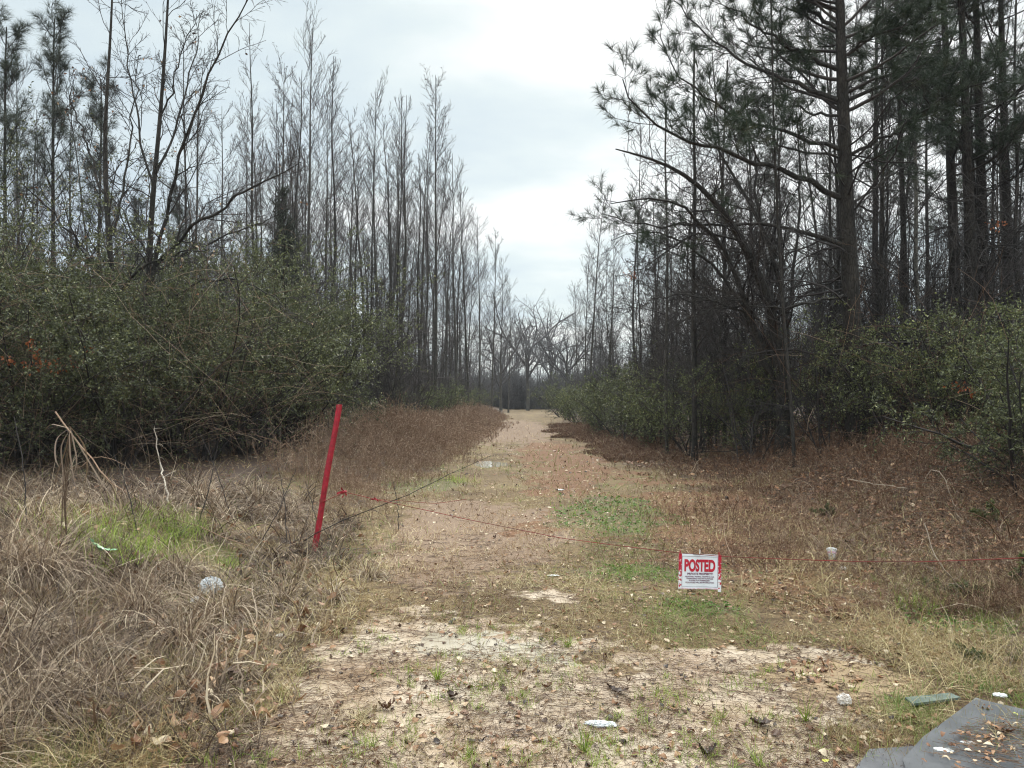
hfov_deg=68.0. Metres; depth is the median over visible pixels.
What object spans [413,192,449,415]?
bare tree
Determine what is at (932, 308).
bare sapling
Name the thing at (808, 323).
bare tree
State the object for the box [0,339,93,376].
dead leaf spray
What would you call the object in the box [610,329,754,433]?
evergreen shrub
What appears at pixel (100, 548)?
green leaf
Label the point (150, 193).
bare tree
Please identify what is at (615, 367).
bare sapling
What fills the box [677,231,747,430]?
bare sapling
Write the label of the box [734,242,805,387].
bare sapling
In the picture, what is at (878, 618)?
fine dry grass
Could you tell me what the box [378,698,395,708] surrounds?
dead leaf
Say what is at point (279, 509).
dead weed stalk
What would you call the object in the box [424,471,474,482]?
grass patch
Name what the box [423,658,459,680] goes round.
grass tuft
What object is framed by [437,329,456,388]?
bare sapling
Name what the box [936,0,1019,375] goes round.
bare tree
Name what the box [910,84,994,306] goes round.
pine tree
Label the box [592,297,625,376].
bare tree
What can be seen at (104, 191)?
bare tree
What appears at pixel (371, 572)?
straw clump
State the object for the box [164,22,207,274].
bare tree
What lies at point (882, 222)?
bare tree
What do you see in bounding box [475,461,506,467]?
puddle
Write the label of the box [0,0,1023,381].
sky
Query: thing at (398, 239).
bare tree
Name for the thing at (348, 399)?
evergreen shrub
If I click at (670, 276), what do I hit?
bare tree
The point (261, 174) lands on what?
bare sapling
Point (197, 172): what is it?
bare tree
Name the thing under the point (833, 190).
bare tree
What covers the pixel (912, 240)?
bare tree
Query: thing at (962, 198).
bare tree
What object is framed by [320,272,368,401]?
bare sapling
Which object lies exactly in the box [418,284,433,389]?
bare tree
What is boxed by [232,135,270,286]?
bare tree
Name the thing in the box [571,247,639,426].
bare sapling
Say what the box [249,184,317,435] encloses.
conical evergreen
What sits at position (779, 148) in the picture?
bare tree
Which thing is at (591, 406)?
evergreen shrub
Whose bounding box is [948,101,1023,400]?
bare sapling
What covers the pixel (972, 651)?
plant
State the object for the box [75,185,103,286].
bare tree
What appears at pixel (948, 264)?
bare sapling
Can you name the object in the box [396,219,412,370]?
bare tree
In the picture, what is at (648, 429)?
evergreen shrub
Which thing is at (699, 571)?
posted sign
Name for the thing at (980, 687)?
grass patch
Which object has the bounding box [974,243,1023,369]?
bare sapling
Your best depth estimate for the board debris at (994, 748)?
3.37 m
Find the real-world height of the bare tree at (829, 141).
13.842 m
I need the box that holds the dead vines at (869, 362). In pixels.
[661,243,1023,465]
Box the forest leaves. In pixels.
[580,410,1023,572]
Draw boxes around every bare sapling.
[96,182,156,279]
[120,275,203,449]
[135,98,251,418]
[136,245,230,447]
[154,138,298,430]
[213,223,336,433]
[250,211,358,425]
[292,215,339,431]
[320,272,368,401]
[343,271,426,419]
[347,251,409,404]
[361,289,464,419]
[372,273,445,408]
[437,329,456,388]
[448,329,483,402]
[566,255,657,432]
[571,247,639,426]
[582,337,638,382]
[603,177,727,443]
[607,274,691,403]
[608,182,730,438]
[625,295,671,410]
[628,133,791,450]
[631,226,721,432]
[639,251,698,414]
[641,316,687,421]
[647,130,827,436]
[649,167,752,393]
[653,129,787,437]
[655,240,753,448]
[677,146,843,452]
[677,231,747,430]
[702,199,874,436]
[704,163,835,415]
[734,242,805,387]
[790,296,808,386]
[797,205,992,427]
[807,216,905,431]
[817,146,963,425]
[833,146,945,417]
[866,165,1019,387]
[898,190,1023,335]
[908,241,1017,400]
[911,228,963,352]
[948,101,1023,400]
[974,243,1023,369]
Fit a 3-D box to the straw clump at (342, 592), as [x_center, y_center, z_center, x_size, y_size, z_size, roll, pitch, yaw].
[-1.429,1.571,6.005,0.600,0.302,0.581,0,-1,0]
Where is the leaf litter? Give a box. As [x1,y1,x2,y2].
[1,430,1023,767]
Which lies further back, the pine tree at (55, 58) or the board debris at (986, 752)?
the pine tree at (55, 58)
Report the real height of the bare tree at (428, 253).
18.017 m
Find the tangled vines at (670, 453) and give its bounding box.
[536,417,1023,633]
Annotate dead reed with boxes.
[49,424,118,543]
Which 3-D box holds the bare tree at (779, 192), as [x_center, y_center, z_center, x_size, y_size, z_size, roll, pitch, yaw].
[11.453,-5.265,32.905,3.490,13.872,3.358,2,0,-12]
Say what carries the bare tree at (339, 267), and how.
on the ground at (538, 420)
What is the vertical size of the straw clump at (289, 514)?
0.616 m
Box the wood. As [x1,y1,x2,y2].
[156,304,917,409]
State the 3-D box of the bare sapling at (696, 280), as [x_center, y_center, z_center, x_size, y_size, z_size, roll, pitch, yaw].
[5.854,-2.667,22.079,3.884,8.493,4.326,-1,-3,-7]
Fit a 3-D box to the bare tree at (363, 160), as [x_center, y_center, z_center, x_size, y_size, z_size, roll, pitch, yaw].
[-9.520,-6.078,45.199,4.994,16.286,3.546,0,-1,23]
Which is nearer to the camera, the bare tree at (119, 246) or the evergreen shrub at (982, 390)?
the evergreen shrub at (982, 390)
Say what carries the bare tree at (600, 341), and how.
on the ground at (538, 420)
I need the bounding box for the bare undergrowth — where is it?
[0,156,1023,463]
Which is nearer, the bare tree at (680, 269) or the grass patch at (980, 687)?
the grass patch at (980, 687)
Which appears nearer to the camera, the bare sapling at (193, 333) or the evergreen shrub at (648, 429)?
the bare sapling at (193, 333)
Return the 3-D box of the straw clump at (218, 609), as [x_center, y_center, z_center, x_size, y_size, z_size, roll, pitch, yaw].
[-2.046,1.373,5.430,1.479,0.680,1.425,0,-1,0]
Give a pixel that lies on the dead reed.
(71, 439)
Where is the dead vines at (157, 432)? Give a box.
[0,159,360,476]
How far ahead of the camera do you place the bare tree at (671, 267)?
41.86 m
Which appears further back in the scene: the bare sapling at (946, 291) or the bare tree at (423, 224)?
the bare tree at (423, 224)
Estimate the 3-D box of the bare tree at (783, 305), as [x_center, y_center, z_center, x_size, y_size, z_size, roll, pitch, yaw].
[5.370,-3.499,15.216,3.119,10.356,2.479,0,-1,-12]
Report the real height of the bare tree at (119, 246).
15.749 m
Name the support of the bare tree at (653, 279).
on the ground at (538, 420)
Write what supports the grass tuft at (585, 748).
on the ground at (538, 420)
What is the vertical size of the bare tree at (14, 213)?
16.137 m
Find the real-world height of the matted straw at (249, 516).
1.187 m
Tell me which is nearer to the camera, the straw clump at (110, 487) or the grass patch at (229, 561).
the grass patch at (229, 561)
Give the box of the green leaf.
[90,539,115,550]
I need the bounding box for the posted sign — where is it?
[678,550,720,591]
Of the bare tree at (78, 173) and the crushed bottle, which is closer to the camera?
the crushed bottle
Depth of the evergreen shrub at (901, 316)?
16.83 m
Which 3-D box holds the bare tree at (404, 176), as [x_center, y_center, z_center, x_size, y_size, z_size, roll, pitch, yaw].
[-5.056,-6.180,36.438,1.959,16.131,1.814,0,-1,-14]
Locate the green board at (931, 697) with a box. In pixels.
[905,693,960,705]
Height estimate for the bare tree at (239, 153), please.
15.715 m
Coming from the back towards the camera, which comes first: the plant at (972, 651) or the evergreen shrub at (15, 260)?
the evergreen shrub at (15, 260)
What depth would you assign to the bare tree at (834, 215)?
36.71 m
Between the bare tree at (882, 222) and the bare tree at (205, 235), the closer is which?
the bare tree at (882, 222)
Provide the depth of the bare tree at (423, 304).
71.38 m
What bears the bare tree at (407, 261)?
on the ground at (538, 420)
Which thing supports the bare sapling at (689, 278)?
on the ground at (538, 420)
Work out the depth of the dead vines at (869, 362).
14.01 m
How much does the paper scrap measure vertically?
0.067 m
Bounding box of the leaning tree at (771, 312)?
[593,68,838,455]
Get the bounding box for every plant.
[809,502,847,515]
[914,550,1023,602]
[948,641,1022,665]
[968,498,1023,527]
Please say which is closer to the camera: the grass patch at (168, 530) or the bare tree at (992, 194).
the grass patch at (168, 530)
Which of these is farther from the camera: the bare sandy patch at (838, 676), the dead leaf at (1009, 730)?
the bare sandy patch at (838, 676)
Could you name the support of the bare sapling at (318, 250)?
on the ground at (538, 420)
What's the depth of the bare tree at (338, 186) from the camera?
31.89 m
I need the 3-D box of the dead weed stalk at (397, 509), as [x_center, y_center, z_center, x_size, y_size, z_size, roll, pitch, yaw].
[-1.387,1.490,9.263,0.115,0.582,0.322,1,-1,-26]
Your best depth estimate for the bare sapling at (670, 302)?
36.00 m
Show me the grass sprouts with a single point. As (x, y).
(472, 749)
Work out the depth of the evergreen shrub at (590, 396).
37.44 m
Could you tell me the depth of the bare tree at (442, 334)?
61.13 m
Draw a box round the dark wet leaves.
[181,606,897,767]
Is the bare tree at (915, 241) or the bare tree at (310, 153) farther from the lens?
the bare tree at (310, 153)
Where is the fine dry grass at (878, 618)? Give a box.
[0,466,1023,767]
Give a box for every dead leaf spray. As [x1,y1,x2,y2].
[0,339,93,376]
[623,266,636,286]
[943,381,990,398]
[985,219,1006,232]
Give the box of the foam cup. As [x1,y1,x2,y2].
[826,547,836,559]
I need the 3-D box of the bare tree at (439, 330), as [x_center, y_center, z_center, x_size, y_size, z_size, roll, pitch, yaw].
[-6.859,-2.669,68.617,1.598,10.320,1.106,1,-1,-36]
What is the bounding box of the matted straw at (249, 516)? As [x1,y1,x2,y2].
[0,446,375,767]
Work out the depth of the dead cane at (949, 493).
7.74 m
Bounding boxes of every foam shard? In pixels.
[933,747,953,751]
[993,692,1007,697]
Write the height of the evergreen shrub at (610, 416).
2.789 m
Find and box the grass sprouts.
[167,618,893,767]
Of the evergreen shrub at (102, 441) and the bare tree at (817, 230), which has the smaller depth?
the evergreen shrub at (102, 441)
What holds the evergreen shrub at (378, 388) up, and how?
on the ground at (538, 420)
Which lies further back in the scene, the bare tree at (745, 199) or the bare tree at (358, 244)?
the bare tree at (358, 244)
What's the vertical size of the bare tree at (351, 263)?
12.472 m
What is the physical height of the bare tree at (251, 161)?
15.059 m
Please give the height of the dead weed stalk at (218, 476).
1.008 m
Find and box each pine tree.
[0,1,40,429]
[21,0,90,274]
[69,52,122,316]
[120,181,149,286]
[160,167,191,274]
[567,0,1023,448]
[624,185,677,323]
[719,83,787,406]
[740,107,821,329]
[807,0,931,408]
[846,0,1023,429]
[847,0,1023,416]
[847,2,960,402]
[860,0,1023,351]
[879,41,974,320]
[896,0,1023,359]
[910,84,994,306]
[957,59,1023,259]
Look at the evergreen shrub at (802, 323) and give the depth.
20.49 m
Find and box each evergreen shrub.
[0,81,191,406]
[0,143,168,455]
[0,186,177,461]
[0,222,247,459]
[0,227,305,471]
[0,230,218,451]
[0,234,211,474]
[0,241,165,445]
[0,247,25,416]
[1,307,122,459]
[4,257,63,328]
[14,243,349,455]
[15,219,359,458]
[18,207,375,461]
[63,233,376,448]
[118,241,427,452]
[142,225,446,441]
[174,257,358,438]
[318,386,371,424]
[337,375,394,414]
[342,385,391,426]
[372,391,413,421]
[377,373,425,411]
[414,380,450,413]
[425,374,471,413]
[438,383,471,411]
[441,379,489,407]
[450,387,481,403]
[469,383,498,407]
[527,373,580,416]
[540,371,598,422]
[554,378,609,422]
[557,385,584,419]
[561,361,658,435]
[566,376,627,430]
[569,365,624,425]
[576,340,702,430]
[580,373,643,416]
[592,356,653,418]
[599,369,687,439]
[605,367,690,446]
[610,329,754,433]
[616,357,760,455]
[683,353,843,454]
[713,304,833,437]
[733,296,914,449]
[760,293,961,433]
[801,289,1023,451]
[820,296,1023,443]
[864,302,1023,482]
[865,298,1023,451]
[925,302,1023,422]
[928,306,1023,496]
[952,298,1023,438]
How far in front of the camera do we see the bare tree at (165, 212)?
27.81 m
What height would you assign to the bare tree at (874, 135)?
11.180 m
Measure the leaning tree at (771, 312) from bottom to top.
9.789 m
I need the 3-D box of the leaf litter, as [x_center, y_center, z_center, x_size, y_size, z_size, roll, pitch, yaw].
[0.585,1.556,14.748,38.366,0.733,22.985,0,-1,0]
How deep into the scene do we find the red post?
7.94 m
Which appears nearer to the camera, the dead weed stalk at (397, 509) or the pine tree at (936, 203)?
the dead weed stalk at (397, 509)
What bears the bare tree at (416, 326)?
on the ground at (538, 420)
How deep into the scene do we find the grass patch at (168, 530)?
7.32 m
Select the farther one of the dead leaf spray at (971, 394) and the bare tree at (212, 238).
the bare tree at (212, 238)
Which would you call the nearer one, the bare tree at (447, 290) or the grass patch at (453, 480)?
the grass patch at (453, 480)
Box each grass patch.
[1,498,214,569]
[83,491,261,548]
[215,552,243,568]
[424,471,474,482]
[447,667,510,697]
[483,663,522,689]
[629,683,686,704]
[873,688,916,708]
[878,588,946,616]
[949,669,1023,700]
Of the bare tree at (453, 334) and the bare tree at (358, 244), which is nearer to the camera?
the bare tree at (358, 244)
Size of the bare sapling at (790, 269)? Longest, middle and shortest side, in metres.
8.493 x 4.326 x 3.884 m
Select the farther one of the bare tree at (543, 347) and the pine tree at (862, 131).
the bare tree at (543, 347)
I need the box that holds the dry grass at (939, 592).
[604,419,1023,699]
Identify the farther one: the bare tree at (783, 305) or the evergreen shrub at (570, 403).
the evergreen shrub at (570, 403)
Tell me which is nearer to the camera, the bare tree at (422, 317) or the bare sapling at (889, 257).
the bare sapling at (889, 257)
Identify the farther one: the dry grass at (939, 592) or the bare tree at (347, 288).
the bare tree at (347, 288)
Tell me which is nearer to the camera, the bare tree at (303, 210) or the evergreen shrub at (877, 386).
the evergreen shrub at (877, 386)
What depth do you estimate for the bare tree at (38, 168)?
47.39 m
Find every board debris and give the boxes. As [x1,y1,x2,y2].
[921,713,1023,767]
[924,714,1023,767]
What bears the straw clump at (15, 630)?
on the ground at (538, 420)
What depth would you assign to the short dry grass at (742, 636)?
5.58 m
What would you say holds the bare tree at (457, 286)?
on the ground at (538, 420)
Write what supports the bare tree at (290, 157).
on the ground at (538, 420)
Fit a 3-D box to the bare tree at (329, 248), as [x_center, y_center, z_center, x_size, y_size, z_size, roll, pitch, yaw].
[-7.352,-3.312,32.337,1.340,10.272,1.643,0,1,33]
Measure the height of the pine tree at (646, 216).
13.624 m
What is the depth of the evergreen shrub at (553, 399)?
48.95 m
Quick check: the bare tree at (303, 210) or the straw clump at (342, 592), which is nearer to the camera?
the straw clump at (342, 592)
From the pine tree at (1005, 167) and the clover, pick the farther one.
the pine tree at (1005, 167)
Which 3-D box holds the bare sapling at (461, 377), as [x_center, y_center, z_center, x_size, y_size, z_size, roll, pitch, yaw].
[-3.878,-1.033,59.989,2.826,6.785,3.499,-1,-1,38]
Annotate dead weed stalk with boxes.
[8,417,28,529]
[113,454,137,532]
[191,444,219,531]
[199,431,235,513]
[261,470,295,542]
[274,468,292,542]
[305,481,319,543]
[393,481,402,530]
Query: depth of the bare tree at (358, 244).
40.51 m
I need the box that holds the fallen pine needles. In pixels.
[4,499,1023,767]
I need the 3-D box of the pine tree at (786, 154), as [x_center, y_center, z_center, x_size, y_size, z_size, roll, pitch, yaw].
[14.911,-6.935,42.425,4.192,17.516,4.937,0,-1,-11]
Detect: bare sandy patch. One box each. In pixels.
[409,630,581,665]
[733,659,931,716]
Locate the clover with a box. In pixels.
[552,493,1023,705]
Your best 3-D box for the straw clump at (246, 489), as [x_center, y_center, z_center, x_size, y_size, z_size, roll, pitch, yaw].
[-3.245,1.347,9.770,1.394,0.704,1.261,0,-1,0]
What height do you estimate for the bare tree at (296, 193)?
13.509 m
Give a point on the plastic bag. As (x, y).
(218, 582)
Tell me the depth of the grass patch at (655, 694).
4.04 m
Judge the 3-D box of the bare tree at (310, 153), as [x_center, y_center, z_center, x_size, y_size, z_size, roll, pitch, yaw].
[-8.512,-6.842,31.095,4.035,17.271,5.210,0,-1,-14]
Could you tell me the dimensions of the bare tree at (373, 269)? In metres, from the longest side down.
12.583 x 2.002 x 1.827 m
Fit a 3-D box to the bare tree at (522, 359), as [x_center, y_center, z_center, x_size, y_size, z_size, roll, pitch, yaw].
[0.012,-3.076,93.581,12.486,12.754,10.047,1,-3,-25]
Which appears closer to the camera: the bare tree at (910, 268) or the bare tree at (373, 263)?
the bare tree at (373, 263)
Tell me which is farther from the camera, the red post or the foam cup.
the red post
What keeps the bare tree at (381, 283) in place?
on the ground at (538, 420)
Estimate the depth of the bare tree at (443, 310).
72.52 m
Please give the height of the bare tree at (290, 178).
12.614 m
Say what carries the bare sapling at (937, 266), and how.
on the ground at (538, 420)
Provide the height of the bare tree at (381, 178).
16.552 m
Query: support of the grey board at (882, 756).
on the ground at (538, 420)
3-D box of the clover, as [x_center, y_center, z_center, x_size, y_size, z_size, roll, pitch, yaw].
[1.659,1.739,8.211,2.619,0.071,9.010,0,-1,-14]
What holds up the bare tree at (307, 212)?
on the ground at (538, 420)
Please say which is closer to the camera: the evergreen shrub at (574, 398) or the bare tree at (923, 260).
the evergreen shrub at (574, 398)
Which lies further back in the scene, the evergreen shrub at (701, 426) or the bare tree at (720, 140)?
the bare tree at (720, 140)
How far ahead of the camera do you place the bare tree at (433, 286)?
42.53 m
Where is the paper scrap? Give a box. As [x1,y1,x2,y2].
[836,692,851,705]
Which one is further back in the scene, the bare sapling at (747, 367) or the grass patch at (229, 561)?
the bare sapling at (747, 367)
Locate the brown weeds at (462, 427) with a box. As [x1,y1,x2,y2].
[248,388,518,543]
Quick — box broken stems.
[0,451,367,749]
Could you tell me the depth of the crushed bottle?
3.68 m
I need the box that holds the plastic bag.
[198,575,223,595]
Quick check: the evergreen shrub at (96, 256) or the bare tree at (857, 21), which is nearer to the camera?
the evergreen shrub at (96, 256)
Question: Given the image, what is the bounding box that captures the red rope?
[319,493,1023,561]
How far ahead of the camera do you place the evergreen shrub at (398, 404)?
29.92 m
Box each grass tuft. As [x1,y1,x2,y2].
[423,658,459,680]
[510,684,530,698]
[560,714,601,753]
[561,633,575,647]
[740,732,774,767]
[775,686,827,722]
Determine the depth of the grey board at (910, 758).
3.44 m
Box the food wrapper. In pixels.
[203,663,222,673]
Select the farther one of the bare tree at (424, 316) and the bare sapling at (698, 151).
the bare tree at (424, 316)
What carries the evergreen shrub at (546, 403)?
on the ground at (538, 420)
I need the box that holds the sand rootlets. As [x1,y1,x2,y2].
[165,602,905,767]
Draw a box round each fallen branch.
[55,411,249,546]
[154,419,174,502]
[303,456,489,541]
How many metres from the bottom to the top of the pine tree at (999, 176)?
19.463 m
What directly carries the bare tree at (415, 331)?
on the ground at (538, 420)
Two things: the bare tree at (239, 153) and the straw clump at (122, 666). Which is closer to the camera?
the straw clump at (122, 666)
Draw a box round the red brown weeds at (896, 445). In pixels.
[541,398,1023,618]
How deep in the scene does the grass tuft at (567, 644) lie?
4.92 m
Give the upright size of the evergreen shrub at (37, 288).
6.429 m
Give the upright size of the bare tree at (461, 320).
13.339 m
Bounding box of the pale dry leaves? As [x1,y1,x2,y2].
[5,462,1023,767]
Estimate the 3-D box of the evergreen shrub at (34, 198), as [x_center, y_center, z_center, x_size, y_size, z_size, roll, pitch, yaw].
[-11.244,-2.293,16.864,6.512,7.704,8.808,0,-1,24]
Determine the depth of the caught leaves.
4.44 m
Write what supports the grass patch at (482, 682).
on the ground at (538, 420)
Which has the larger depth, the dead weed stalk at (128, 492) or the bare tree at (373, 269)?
the bare tree at (373, 269)
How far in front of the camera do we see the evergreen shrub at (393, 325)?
19.89 m
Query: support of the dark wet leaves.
on the ground at (538, 420)
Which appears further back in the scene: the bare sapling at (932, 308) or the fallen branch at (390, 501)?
the bare sapling at (932, 308)
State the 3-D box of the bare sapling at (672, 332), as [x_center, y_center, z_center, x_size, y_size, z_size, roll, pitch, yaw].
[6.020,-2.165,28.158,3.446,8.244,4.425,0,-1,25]
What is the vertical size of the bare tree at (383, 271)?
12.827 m
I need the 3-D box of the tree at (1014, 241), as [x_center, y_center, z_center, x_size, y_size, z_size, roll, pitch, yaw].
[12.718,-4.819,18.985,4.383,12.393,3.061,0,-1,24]
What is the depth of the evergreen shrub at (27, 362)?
14.05 m
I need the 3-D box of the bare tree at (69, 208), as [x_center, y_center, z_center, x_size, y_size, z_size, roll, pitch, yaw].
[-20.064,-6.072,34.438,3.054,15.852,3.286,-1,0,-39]
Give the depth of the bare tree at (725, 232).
31.94 m
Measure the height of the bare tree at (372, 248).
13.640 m
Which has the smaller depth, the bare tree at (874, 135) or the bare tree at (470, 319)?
the bare tree at (874, 135)
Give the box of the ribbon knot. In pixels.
[337,487,346,497]
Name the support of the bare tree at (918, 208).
on the ground at (538, 420)
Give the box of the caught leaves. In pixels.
[0,473,380,751]
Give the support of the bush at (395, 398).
on the ground at (538, 420)
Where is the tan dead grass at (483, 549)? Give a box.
[346,420,607,596]
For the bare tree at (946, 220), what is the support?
on the ground at (538, 420)
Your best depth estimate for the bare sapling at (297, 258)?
26.92 m
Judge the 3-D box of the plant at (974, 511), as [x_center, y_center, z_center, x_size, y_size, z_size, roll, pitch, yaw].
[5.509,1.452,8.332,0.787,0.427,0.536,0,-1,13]
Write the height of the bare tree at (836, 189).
13.474 m
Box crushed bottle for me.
[584,720,618,727]
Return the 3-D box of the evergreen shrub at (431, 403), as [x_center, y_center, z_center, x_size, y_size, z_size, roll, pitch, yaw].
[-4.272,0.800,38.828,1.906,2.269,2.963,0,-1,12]
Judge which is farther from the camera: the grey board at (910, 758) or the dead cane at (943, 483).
the dead cane at (943, 483)
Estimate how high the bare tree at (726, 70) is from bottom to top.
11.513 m
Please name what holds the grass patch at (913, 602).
on the ground at (538, 420)
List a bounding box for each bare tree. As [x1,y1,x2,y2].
[0,33,71,313]
[0,165,33,260]
[1,107,79,310]
[2,176,33,297]
[9,121,61,269]
[17,0,224,458]
[36,81,103,278]
[55,93,101,428]
[68,0,321,455]
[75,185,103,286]
[85,141,128,427]
[91,195,126,263]
[103,217,128,290]
[131,151,164,276]
[142,199,183,255]
[159,169,178,280]
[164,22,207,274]
[165,190,207,274]
[180,40,216,283]
[190,101,265,301]
[196,204,238,287]
[197,213,217,290]
[221,91,294,300]
[226,83,274,420]
[231,11,268,286]
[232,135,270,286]
[254,0,352,426]
[254,122,284,413]
[256,42,322,269]
[257,101,286,425]
[264,96,305,255]
[270,63,313,265]
[270,119,315,303]
[270,126,307,279]
[279,144,342,315]
[281,141,336,415]
[284,72,369,422]
[301,146,323,398]
[302,133,354,299]
[311,56,356,423]
[318,183,361,400]
[323,103,392,410]
[323,147,385,409]
[323,220,353,350]
[327,193,346,328]
[335,175,363,397]
[339,229,354,416]
[340,66,403,390]
[345,133,364,383]
[358,136,386,416]
[358,233,370,416]
[360,202,373,376]
[360,206,382,379]
[362,131,429,369]
[363,209,392,380]
[367,109,404,410]
[369,102,439,362]
[376,240,387,390]
[379,129,410,412]
[380,153,401,393]
[380,245,388,354]
[381,190,399,382]
[382,89,422,400]
[382,211,403,395]
[386,95,423,390]
[393,63,471,413]
[393,177,415,373]
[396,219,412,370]
[401,120,449,390]
[402,203,426,374]
[403,154,432,411]
[405,280,430,383]
[406,269,423,381]
[408,247,438,353]
[410,242,430,405]
[410,272,424,372]
[412,218,433,414]
[412,245,434,403]
[412,261,424,369]
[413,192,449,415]
[415,173,438,410]
[416,157,440,410]
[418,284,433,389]
[420,143,487,395]
[420,150,458,408]
[422,268,438,406]
[431,246,455,391]
[437,276,456,399]
[437,303,443,354]
[438,173,490,405]
[438,230,452,397]
[438,237,455,384]
[439,192,461,394]
[441,243,454,382]
[441,267,463,397]
[442,256,459,382]
[444,306,458,373]
[446,186,469,396]
[450,209,507,405]
[453,252,472,386]
[454,241,473,397]
[458,243,472,398]
[462,258,480,388]
[463,227,516,406]
[472,312,544,410]
[481,289,583,410]
[491,253,516,411]
[494,269,527,412]
[503,304,602,406]
[509,311,614,387]
[561,278,588,386]
[566,247,615,392]
[577,186,615,395]
[587,295,615,364]
[590,296,609,377]
[591,207,629,419]
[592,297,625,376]
[599,88,709,453]
[611,124,657,391]
[614,0,779,460]
[616,201,655,388]
[637,218,665,359]
[641,195,676,363]
[655,217,684,371]
[657,145,710,419]
[659,212,687,357]
[664,13,769,419]
[670,215,690,397]
[693,0,841,467]
[696,32,798,439]
[709,157,740,384]
[730,87,770,419]
[741,108,814,319]
[743,48,810,429]
[747,0,892,428]
[772,72,835,422]
[776,4,895,431]
[781,0,959,434]
[782,141,862,371]
[795,158,835,415]
[798,0,884,432]
[800,206,834,393]
[808,162,837,407]
[809,176,835,360]
[816,83,888,321]
[819,107,870,400]
[851,0,975,404]
[855,101,912,354]
[855,207,870,313]
[858,116,908,394]
[859,88,926,418]
[861,196,899,331]
[863,154,898,409]
[870,14,957,378]
[893,180,927,336]
[895,224,924,315]
[897,224,943,318]
[910,206,960,347]
[920,221,958,319]
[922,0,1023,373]
[928,127,963,310]
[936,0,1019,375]
[955,113,1001,266]
[958,1,1023,334]
[962,91,1023,318]
[962,103,1023,330]
[974,155,1023,344]
[1004,28,1023,219]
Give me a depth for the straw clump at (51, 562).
5.46 m
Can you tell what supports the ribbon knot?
attached to the red rope
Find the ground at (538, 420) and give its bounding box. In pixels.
[0,406,1023,767]
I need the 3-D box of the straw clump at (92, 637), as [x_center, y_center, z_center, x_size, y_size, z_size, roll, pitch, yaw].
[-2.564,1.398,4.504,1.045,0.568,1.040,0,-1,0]
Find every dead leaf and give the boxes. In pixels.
[130,725,150,749]
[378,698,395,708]
[447,688,459,696]
[541,681,552,687]
[607,683,628,692]
[698,742,716,753]
[749,716,772,724]
[995,727,1015,732]
[1003,673,1021,682]
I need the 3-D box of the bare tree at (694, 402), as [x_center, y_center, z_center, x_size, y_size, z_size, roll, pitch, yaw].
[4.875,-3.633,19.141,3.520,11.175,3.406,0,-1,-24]
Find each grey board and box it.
[856,746,913,767]
[903,698,1023,767]
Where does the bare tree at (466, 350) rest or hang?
on the ground at (538, 420)
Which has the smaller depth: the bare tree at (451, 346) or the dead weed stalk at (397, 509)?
the dead weed stalk at (397, 509)
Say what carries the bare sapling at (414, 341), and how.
on the ground at (538, 420)
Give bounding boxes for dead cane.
[833,467,1011,542]
[843,509,1006,546]
[847,478,903,488]
[922,470,962,529]
[924,523,966,596]
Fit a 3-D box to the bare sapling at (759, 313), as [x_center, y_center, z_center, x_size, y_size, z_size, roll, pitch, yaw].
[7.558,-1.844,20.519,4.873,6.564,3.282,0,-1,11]
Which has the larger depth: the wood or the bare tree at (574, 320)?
the wood
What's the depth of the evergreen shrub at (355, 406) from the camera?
25.88 m
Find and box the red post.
[311,404,341,551]
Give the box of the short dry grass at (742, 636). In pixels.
[0,418,1023,767]
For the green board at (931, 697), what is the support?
on the ground at (538, 420)
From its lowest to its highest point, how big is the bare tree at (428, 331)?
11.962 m
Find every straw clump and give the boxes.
[0,489,108,611]
[0,497,143,608]
[0,565,117,676]
[0,574,168,676]
[0,621,134,750]
[32,624,168,711]
[52,475,168,514]
[62,551,218,636]
[104,561,267,672]
[115,530,332,645]
[127,509,231,595]
[155,459,245,511]
[214,463,305,512]
[240,560,324,609]
[253,479,326,527]
[275,549,336,576]
[305,572,367,607]
[345,553,401,584]
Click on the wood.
(518, 388)
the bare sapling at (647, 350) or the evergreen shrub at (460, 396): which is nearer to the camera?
the bare sapling at (647, 350)
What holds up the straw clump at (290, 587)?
on the ground at (538, 420)
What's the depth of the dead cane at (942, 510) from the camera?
6.67 m
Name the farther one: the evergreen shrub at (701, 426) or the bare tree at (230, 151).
the bare tree at (230, 151)
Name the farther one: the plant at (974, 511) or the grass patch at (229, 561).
the plant at (974, 511)
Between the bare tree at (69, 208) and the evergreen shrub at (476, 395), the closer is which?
the bare tree at (69, 208)
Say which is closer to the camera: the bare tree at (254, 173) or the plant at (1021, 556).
the plant at (1021, 556)
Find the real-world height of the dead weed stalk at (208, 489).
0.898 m
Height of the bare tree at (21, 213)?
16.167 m
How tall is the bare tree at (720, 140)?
17.682 m
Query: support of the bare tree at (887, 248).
on the ground at (538, 420)
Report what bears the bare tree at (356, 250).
on the ground at (538, 420)
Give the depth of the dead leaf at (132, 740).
3.46 m

